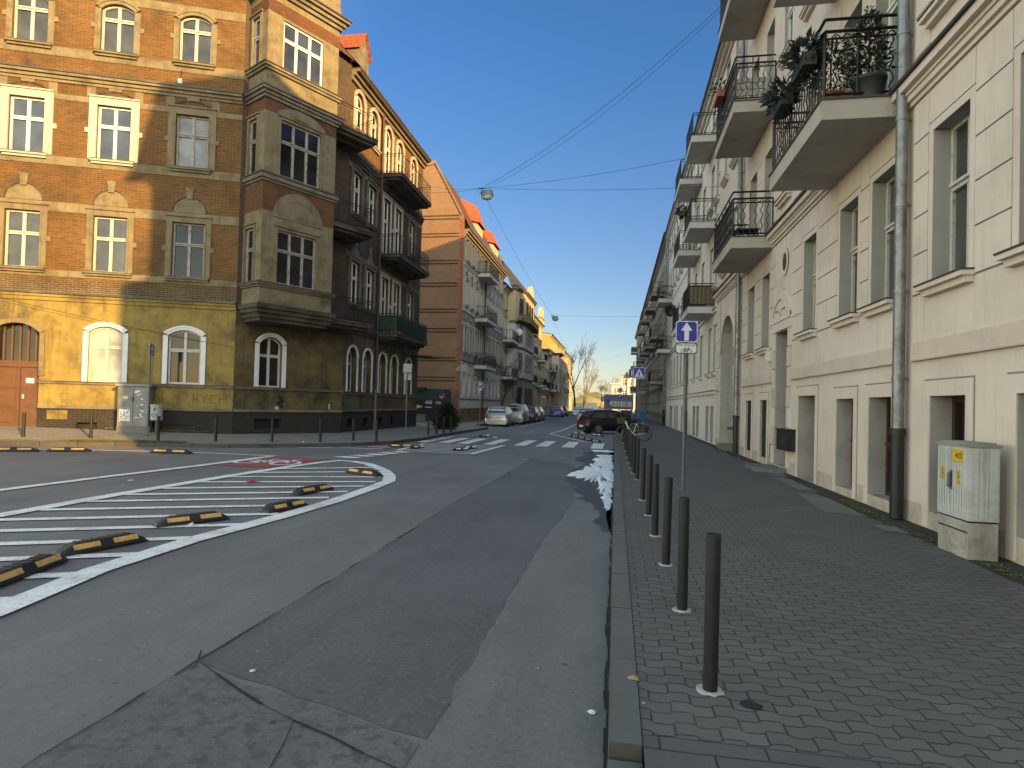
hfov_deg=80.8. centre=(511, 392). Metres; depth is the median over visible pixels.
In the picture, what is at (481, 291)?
window
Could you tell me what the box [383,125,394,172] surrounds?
window
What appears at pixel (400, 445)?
lane separator
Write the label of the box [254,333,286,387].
window
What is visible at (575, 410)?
white car
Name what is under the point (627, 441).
bollard
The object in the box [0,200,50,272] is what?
window
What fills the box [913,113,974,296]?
window
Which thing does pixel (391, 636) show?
asphalt patch
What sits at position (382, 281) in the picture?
window
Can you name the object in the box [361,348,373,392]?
window
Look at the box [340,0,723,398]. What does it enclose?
sky
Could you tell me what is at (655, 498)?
bollard
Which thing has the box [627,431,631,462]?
bollard
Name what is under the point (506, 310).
window
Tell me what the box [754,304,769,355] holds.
window
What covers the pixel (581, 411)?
parked car
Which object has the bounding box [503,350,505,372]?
window
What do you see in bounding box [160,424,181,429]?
cellar window
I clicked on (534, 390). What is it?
window
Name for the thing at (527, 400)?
window
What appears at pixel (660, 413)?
window
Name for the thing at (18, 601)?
road marking
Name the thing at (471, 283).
window
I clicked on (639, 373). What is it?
crossing sign
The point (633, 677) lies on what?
dead leaf
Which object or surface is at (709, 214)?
window
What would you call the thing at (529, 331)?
window
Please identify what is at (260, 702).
asphalt joint
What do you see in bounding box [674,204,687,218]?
planter box
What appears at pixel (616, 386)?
apartment building
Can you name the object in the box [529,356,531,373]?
window
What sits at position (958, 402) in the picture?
window
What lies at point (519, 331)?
satellite dish
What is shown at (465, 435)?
road marking
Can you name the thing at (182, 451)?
lane separator
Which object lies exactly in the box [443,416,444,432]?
bollard
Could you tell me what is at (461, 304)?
brick gable tenement
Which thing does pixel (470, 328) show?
window
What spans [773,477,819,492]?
paving slab
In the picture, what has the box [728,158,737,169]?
window
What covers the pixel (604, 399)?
road sign
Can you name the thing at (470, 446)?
lane separator
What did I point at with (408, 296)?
window
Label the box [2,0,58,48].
window
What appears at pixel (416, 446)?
lane separator
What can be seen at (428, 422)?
bollard
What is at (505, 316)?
window
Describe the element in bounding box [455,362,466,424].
road sign
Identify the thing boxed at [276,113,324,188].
window
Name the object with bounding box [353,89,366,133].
window
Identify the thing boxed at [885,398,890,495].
window
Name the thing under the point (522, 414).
parked car
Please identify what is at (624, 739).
kerb
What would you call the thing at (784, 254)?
round window
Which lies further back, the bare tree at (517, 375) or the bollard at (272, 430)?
the bare tree at (517, 375)
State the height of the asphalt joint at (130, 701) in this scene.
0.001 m
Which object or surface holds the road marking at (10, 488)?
on the road
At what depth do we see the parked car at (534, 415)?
56.47 m
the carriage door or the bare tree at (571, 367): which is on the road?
the bare tree at (571, 367)
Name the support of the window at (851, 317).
in the cream tenement at (868, 295)
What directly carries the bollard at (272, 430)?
on the pavement at (418, 430)
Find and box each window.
[0,83,56,158]
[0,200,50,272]
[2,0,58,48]
[79,422,96,427]
[81,322,128,381]
[82,207,136,277]
[84,94,142,166]
[91,0,143,59]
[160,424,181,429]
[161,326,206,384]
[162,214,213,282]
[164,103,218,174]
[170,10,220,70]
[242,222,255,281]
[245,112,259,174]
[250,8,262,66]
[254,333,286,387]
[254,419,278,427]
[273,224,320,290]
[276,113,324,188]
[283,22,322,85]
[346,345,358,391]
[347,254,362,309]
[350,164,365,221]
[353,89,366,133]
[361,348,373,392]
[363,263,376,314]
[366,178,379,232]
[369,107,381,154]
[377,352,387,392]
[379,271,390,332]
[381,192,393,252]
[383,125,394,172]
[389,354,398,393]
[390,278,401,332]
[393,203,403,253]
[395,140,405,172]
[404,358,412,394]
[405,287,415,321]
[407,216,417,260]
[410,156,418,186]
[463,323,467,353]
[464,276,469,307]
[465,237,470,263]
[468,326,473,355]
[470,281,474,311]
[471,244,475,268]
[473,329,477,356]
[475,285,478,314]
[476,247,480,272]
[478,332,482,358]
[479,289,483,317]
[481,253,484,272]
[483,335,486,360]
[484,294,487,317]
[487,336,490,358]
[488,296,491,318]
[491,339,493,357]
[492,300,494,318]
[495,341,497,363]
[496,303,498,327]
[498,342,501,365]
[499,306,501,329]
[500,276,502,295]
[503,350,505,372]
[504,291,507,311]
[504,315,506,338]
[516,386,521,403]
[517,351,521,370]
[518,297,523,314]
[518,324,522,342]
[523,386,526,403]
[524,353,527,371]
[525,327,527,344]
[526,301,528,315]
[526,387,528,405]
[527,355,529,372]
[528,329,530,346]
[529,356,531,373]
[529,387,531,405]
[530,331,532,347]
[534,390,535,405]
[655,392,657,414]
[658,392,660,414]
[659,316,660,335]
[659,391,661,414]
[660,356,662,378]
[661,311,663,335]
[662,268,664,294]
[696,337,702,379]
[704,330,711,377]
[707,170,714,216]
[709,326,716,375]
[711,273,717,290]
[712,159,719,206]
[718,273,726,278]
[720,158,728,187]
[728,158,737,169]
[736,41,740,73]
[741,352,754,359]
[747,401,750,450]
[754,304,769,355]
[762,400,766,456]
[773,125,791,209]
[776,6,794,70]
[780,247,787,288]
[793,241,816,340]
[799,5,814,21]
[827,206,859,328]
[850,399,852,485]
[854,19,861,77]
[857,175,894,317]
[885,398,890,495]
[887,0,897,89]
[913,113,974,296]
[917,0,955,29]
[952,396,964,439]
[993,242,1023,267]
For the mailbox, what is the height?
0.550 m
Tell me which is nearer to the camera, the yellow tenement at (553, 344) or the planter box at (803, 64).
the planter box at (803, 64)
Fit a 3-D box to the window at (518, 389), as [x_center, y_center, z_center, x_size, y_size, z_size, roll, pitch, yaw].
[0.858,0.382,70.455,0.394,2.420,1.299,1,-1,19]
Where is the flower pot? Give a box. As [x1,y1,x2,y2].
[838,80,853,95]
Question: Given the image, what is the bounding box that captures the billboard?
[604,394,631,414]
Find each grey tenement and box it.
[636,286,652,418]
[643,232,668,424]
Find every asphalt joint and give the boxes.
[21,472,508,767]
[199,661,396,767]
[269,721,292,767]
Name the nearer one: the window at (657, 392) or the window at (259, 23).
the window at (259, 23)
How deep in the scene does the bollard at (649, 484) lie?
9.08 m
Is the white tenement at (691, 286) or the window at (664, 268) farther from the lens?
the window at (664, 268)
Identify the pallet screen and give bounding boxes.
[736,77,765,99]
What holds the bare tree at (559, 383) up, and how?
on the pavement at (418, 430)
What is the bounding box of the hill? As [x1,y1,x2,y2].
[572,392,606,409]
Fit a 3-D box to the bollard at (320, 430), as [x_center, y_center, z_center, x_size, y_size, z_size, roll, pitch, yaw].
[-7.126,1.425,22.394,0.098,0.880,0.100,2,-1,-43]
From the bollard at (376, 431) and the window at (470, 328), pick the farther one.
the window at (470, 328)
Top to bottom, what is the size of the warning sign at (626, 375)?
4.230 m
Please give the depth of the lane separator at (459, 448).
21.58 m
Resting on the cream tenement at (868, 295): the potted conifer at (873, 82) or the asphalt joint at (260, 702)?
the potted conifer at (873, 82)
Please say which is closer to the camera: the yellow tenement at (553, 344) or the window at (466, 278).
the window at (466, 278)
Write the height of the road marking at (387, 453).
0.001 m
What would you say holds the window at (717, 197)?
in the white tenement at (691, 286)
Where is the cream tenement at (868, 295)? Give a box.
[711,0,1023,565]
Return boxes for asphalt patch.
[23,665,418,767]
[200,458,574,737]
[407,449,613,767]
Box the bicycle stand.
[630,423,648,438]
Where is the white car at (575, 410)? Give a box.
[571,406,582,415]
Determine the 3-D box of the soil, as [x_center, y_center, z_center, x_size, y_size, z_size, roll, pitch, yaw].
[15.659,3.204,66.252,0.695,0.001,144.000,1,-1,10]
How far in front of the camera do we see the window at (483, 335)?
57.50 m
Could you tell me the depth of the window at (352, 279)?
28.69 m
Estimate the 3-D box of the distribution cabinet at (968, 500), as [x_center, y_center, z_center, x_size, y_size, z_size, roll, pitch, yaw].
[5.351,1.250,7.109,0.404,1.350,0.685,1,-1,10]
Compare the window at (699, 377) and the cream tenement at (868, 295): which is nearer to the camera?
the cream tenement at (868, 295)
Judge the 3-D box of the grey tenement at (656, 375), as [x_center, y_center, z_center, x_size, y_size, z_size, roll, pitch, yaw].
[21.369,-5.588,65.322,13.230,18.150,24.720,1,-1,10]
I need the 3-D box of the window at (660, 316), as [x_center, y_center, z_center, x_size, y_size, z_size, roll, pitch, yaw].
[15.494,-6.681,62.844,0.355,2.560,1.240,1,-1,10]
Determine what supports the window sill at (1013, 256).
in the cream tenement at (868, 295)
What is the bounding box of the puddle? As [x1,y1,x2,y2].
[565,450,613,534]
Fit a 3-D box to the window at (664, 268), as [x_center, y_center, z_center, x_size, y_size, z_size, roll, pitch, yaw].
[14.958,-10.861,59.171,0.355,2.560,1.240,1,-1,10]
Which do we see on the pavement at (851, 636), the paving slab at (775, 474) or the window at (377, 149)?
the paving slab at (775, 474)
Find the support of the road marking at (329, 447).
on the road
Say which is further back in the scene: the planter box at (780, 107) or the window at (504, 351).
the window at (504, 351)
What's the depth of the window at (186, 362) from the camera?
23.07 m
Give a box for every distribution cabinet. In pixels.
[115,383,155,432]
[935,440,1002,561]
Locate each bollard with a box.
[21,413,25,436]
[89,414,92,437]
[156,416,160,439]
[214,418,217,441]
[271,419,273,441]
[319,419,321,441]
[352,419,354,440]
[375,419,377,440]
[427,417,429,434]
[435,417,437,433]
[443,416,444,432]
[450,416,451,431]
[622,422,624,442]
[624,426,626,450]
[626,429,628,456]
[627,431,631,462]
[629,434,633,467]
[631,436,636,473]
[634,439,640,479]
[638,448,645,500]
[644,455,652,515]
[649,464,660,536]
[658,477,672,566]
[672,497,691,612]
[696,532,724,696]
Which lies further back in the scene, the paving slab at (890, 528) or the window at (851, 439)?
the window at (851, 439)
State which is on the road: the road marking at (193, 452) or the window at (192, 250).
the road marking at (193, 452)
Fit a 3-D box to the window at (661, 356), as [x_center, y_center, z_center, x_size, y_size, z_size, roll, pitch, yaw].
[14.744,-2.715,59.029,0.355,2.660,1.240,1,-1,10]
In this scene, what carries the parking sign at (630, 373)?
on the road
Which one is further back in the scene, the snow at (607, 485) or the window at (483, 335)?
the window at (483, 335)
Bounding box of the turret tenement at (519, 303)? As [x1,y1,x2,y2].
[498,255,547,406]
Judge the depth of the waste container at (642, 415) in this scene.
56.32 m
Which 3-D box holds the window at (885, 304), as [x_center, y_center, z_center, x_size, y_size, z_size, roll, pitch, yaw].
[6.403,-2.564,10.292,0.475,2.420,1.200,1,-1,10]
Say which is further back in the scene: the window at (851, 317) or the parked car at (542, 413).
the parked car at (542, 413)
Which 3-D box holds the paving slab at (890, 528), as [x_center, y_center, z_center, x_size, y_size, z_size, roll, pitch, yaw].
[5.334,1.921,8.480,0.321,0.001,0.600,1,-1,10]
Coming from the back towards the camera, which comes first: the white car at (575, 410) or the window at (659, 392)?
the white car at (575, 410)
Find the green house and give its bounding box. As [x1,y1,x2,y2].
[540,349,553,412]
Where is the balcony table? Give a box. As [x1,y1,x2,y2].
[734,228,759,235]
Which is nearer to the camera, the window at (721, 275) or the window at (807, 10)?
the window at (807, 10)
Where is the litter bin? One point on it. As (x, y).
(156, 410)
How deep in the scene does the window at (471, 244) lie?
51.37 m
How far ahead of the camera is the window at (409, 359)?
36.51 m
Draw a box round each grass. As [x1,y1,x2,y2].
[58,438,185,442]
[104,427,217,432]
[833,499,1023,580]
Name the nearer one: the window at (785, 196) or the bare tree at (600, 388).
the window at (785, 196)
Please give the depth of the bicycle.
28.88 m
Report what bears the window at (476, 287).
in the brick gable tenement at (461, 304)
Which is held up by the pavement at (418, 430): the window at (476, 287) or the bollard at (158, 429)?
the bollard at (158, 429)
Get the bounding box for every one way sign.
[146,343,153,435]
[675,320,697,489]
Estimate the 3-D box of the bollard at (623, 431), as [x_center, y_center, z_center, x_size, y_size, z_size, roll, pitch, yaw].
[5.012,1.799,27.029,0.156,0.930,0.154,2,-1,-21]
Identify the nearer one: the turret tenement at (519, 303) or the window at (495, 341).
the window at (495, 341)
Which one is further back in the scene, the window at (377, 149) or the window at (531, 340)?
the window at (531, 340)
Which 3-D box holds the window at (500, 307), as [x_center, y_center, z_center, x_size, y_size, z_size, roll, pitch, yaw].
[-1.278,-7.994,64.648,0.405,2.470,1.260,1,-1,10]
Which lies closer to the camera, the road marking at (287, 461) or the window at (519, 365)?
the road marking at (287, 461)
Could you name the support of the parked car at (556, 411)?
on the road
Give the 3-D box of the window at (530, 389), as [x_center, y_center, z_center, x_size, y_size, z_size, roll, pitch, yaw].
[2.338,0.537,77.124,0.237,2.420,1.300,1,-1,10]
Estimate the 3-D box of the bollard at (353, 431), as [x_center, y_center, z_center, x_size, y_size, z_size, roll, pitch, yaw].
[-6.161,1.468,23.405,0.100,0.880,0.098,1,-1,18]
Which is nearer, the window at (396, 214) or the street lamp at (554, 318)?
the window at (396, 214)
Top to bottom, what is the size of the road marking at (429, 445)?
0.001 m
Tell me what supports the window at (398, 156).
in the corner tenement at (243, 179)
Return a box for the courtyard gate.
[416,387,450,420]
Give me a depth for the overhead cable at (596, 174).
28.27 m
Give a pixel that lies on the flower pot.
(846, 89)
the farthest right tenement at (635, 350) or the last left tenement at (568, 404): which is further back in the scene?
the last left tenement at (568, 404)
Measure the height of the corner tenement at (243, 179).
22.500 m
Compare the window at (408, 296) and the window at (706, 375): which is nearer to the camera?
the window at (706, 375)
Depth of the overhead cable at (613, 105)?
26.77 m
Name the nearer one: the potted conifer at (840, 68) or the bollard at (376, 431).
the potted conifer at (840, 68)
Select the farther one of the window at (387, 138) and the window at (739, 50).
the window at (387, 138)
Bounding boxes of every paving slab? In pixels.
[765,472,787,476]
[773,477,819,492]
[796,492,869,517]
[871,524,910,533]
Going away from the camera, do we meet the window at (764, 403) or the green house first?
the window at (764, 403)
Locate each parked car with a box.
[485,406,515,426]
[506,403,531,423]
[527,407,540,422]
[528,406,545,420]
[550,406,564,416]
[561,406,568,415]
[577,408,593,418]
[577,409,643,433]
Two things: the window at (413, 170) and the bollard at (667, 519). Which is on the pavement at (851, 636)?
the bollard at (667, 519)
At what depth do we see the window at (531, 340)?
76.77 m
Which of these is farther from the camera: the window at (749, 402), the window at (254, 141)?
the window at (254, 141)
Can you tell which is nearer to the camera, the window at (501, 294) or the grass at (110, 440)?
the grass at (110, 440)
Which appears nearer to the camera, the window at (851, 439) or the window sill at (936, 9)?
the window sill at (936, 9)
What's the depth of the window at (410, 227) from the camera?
36.46 m
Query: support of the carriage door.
in the corner tenement at (243, 179)
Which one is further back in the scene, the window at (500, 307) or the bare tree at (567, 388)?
the bare tree at (567, 388)
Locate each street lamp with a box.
[478,188,493,199]
[551,316,557,320]
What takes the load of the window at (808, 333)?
in the cream tenement at (868, 295)
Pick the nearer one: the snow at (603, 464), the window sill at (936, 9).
the window sill at (936, 9)
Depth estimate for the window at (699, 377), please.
32.29 m
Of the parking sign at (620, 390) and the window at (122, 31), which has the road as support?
the parking sign at (620, 390)
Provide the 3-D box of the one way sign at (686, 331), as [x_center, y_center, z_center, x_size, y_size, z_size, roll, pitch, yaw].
[3.469,0.246,12.081,0.425,3.432,0.122,1,-1,10]
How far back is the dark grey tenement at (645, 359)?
87.23 m
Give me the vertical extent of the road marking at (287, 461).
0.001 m
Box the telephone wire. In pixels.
[0,297,230,346]
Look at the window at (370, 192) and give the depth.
30.51 m
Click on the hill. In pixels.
(593, 397)
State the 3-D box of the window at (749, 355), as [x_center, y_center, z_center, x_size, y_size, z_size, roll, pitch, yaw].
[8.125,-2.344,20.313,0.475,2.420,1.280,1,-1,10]
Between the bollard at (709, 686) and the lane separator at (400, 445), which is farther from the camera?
the lane separator at (400, 445)
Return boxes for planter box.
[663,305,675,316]
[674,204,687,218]
[708,78,726,107]
[757,74,806,119]
[778,25,832,82]
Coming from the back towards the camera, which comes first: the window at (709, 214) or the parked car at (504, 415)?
the parked car at (504, 415)
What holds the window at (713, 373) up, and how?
in the white tenement at (691, 286)
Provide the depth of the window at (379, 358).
32.52 m
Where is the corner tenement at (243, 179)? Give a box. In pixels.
[0,0,439,433]
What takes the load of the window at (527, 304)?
in the turret tenement at (519, 303)
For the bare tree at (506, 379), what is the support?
on the pavement at (418, 430)
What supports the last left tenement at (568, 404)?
on the road
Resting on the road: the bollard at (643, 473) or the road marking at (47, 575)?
the road marking at (47, 575)
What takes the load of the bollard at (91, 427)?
on the pavement at (418, 430)
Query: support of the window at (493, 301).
in the brick gable tenement at (461, 304)
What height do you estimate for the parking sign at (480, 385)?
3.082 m
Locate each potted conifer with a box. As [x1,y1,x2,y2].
[798,35,859,100]
[844,5,896,95]
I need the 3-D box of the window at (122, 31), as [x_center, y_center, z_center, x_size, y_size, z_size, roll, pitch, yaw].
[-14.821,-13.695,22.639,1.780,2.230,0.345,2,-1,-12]
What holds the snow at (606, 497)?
on the road
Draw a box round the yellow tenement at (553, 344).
[542,332,564,412]
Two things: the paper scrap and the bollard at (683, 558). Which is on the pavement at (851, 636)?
the bollard at (683, 558)
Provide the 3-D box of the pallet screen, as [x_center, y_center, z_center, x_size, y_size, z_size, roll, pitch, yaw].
[7.330,-9.160,18.478,0.850,1.020,0.100,1,-1,10]
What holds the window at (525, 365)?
in the turret tenement at (519, 303)
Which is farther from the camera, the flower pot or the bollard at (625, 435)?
the bollard at (625, 435)
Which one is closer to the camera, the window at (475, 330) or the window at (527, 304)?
the window at (475, 330)
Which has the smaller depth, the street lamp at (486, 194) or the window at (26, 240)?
the window at (26, 240)
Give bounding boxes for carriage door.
[0,318,45,425]
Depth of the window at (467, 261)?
49.53 m
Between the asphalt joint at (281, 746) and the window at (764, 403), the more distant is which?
the window at (764, 403)
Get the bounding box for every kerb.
[0,412,570,447]
[607,432,650,767]
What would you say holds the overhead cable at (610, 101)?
attached to the cream tenement at (868, 295)
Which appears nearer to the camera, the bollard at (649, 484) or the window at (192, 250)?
the bollard at (649, 484)
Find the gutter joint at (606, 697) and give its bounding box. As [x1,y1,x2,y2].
[603,435,614,767]
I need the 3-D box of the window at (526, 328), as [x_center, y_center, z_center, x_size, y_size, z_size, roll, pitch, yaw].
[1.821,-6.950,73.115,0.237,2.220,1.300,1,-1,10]
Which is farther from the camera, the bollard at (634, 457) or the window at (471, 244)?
the window at (471, 244)
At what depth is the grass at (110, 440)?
19.96 m
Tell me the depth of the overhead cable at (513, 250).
39.77 m
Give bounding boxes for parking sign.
[477,381,483,426]
[618,386,622,411]
[629,369,632,418]
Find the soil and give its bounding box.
[646,418,1023,584]
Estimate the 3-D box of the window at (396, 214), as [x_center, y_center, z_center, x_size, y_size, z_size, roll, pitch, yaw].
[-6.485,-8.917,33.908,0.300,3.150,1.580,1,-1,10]
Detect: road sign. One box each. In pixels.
[403,363,411,434]
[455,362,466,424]
[601,396,609,402]
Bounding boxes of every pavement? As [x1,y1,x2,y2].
[0,411,571,443]
[618,414,1023,767]
[642,734,925,767]
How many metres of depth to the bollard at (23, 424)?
19.84 m
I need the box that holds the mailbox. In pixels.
[775,428,795,451]
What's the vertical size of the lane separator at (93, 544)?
0.111 m
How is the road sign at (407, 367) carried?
on the pavement at (418, 430)
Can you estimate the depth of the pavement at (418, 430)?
22.15 m
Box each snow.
[567,463,613,484]
[592,450,613,451]
[592,456,613,463]
[594,462,613,466]
[597,479,612,494]
[600,490,612,507]
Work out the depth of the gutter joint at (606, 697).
4.06 m
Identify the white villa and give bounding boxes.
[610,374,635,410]
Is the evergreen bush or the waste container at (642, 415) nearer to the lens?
the evergreen bush
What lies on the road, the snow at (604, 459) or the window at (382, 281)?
the snow at (604, 459)
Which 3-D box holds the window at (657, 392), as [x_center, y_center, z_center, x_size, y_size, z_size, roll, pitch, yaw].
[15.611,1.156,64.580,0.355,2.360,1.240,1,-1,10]
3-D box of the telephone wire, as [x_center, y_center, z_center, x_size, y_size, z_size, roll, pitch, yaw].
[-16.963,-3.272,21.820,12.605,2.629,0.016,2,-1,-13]
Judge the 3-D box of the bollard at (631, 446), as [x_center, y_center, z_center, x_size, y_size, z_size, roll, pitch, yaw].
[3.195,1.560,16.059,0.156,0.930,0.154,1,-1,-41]
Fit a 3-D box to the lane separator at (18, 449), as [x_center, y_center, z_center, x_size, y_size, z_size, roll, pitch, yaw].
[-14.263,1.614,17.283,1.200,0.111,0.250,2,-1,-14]
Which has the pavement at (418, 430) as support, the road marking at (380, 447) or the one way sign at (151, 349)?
the one way sign at (151, 349)
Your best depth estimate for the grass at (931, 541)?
8.29 m
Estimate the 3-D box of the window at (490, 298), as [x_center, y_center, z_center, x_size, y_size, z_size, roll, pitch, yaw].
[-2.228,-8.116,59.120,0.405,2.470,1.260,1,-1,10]
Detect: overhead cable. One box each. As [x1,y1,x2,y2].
[482,7,719,187]
[484,186,719,189]
[487,200,550,312]
[489,155,697,187]
[505,25,704,178]
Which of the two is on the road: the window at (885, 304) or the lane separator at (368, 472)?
the lane separator at (368, 472)
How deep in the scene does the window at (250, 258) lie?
23.48 m
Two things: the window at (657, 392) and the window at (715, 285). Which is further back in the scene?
the window at (657, 392)
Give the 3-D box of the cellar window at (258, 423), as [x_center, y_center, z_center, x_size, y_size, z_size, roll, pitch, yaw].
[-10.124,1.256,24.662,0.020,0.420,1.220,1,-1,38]
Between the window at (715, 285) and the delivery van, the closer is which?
the window at (715, 285)
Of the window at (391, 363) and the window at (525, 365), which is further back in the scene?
the window at (525, 365)
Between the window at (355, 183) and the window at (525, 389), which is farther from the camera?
the window at (525, 389)
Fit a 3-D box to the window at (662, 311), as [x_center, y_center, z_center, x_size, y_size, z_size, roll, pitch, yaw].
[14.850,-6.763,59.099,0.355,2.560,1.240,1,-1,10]
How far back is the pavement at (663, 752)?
2.83 m
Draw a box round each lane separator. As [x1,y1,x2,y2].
[0,447,40,450]
[0,553,69,586]
[45,447,92,450]
[51,532,148,555]
[150,449,192,453]
[151,511,228,526]
[258,499,307,512]
[290,484,333,494]
[345,468,382,476]
[388,444,411,446]
[410,445,424,448]
[452,447,468,450]
[463,445,476,448]
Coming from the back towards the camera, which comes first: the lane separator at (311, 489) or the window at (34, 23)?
the window at (34, 23)
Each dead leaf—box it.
[627,675,638,680]
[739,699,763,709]
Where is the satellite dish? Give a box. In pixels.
[517,329,522,335]
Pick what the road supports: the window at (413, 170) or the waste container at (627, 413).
the waste container at (627, 413)
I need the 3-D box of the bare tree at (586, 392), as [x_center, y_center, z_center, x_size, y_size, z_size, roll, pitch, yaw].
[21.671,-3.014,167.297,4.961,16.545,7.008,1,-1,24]
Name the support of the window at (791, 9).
in the cream tenement at (868, 295)
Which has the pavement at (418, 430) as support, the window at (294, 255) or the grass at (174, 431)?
the grass at (174, 431)
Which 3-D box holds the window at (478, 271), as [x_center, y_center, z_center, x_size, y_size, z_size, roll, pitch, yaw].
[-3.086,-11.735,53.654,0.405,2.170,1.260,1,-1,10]
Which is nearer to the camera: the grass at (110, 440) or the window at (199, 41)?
the grass at (110, 440)
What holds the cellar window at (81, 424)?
in the corner tenement at (243, 179)
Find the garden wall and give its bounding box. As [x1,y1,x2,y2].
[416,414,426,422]
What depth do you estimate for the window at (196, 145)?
23.21 m
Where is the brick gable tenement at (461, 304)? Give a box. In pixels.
[417,160,507,421]
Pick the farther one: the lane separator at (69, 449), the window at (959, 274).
the lane separator at (69, 449)
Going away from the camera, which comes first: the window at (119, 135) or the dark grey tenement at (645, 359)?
the window at (119, 135)
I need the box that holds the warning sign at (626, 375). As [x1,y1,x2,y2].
[623,372,628,409]
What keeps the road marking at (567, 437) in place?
on the road
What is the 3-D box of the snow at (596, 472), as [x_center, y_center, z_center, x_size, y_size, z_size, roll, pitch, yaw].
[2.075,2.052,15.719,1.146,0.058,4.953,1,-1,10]
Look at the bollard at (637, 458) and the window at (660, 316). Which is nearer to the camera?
the bollard at (637, 458)
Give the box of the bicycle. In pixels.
[615,416,651,440]
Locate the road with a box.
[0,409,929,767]
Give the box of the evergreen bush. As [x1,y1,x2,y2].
[430,402,460,428]
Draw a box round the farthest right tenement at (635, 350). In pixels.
[630,320,641,409]
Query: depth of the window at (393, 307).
34.11 m
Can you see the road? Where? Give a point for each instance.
(74, 659)
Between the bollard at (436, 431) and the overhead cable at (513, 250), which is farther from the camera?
the overhead cable at (513, 250)
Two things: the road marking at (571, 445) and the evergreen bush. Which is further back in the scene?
the evergreen bush
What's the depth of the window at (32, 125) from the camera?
22.05 m
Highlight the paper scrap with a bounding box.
[587,709,595,713]
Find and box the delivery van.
[586,403,598,408]
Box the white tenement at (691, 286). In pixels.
[655,72,721,444]
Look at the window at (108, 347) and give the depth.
22.50 m
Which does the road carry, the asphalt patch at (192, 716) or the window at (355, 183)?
the asphalt patch at (192, 716)
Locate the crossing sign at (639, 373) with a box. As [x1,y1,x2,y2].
[633,367,644,438]
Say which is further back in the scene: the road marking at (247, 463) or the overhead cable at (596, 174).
the overhead cable at (596, 174)
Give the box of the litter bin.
[150,404,163,433]
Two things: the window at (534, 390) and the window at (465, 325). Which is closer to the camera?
the window at (465, 325)
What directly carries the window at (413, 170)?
in the corner tenement at (243, 179)
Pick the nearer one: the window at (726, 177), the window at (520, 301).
the window at (726, 177)
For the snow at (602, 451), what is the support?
on the road
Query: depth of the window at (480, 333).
54.88 m
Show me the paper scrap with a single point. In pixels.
(591, 711)
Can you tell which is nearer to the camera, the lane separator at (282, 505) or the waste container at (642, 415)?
the lane separator at (282, 505)
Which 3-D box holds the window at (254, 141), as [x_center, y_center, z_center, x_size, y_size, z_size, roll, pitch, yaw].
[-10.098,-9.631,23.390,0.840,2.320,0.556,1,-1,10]
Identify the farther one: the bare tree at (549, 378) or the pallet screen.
the bare tree at (549, 378)
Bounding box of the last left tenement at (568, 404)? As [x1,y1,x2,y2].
[562,350,573,410]
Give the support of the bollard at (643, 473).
on the pavement at (851, 636)
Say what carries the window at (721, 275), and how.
in the cream tenement at (868, 295)
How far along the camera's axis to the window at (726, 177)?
25.77 m
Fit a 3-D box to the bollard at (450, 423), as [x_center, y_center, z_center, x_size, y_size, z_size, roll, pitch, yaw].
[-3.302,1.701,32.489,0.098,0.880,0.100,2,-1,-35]
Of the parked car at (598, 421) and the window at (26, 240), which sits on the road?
the parked car at (598, 421)
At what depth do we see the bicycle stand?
29.00 m
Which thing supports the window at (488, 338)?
in the brick gable tenement at (461, 304)
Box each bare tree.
[496,350,523,405]
[503,343,537,403]
[544,363,574,405]
[544,367,566,412]
[556,369,579,405]
[563,336,597,407]
[578,352,598,407]
[594,378,608,407]
[602,376,619,393]
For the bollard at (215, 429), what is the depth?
20.94 m
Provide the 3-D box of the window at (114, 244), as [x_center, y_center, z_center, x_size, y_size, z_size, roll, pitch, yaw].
[-15.036,-5.589,22.454,1.706,2.530,0.831,1,-1,10]
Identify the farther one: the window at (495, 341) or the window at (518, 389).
the window at (518, 389)
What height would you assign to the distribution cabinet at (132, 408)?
1.890 m
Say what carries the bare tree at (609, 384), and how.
on the road
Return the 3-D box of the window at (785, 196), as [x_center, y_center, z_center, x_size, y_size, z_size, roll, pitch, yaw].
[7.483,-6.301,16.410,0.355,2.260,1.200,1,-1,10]
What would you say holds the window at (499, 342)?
in the brick gable tenement at (461, 304)
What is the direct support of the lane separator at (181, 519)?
on the road
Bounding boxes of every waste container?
[621,410,631,418]
[634,410,646,423]
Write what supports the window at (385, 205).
in the corner tenement at (243, 179)
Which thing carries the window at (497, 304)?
in the brick gable tenement at (461, 304)
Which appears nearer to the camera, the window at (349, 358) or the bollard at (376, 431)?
the bollard at (376, 431)
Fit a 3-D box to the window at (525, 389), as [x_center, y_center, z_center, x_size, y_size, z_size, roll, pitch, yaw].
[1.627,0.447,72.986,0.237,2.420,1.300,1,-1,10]
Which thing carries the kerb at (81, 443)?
on the road
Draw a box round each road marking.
[0,456,272,490]
[0,460,395,615]
[0,467,380,600]
[39,449,272,455]
[216,457,326,467]
[233,459,301,464]
[299,447,369,448]
[337,451,406,457]
[357,445,395,448]
[397,443,504,453]
[412,444,477,452]
[418,437,604,448]
[426,434,496,440]
[550,424,600,443]

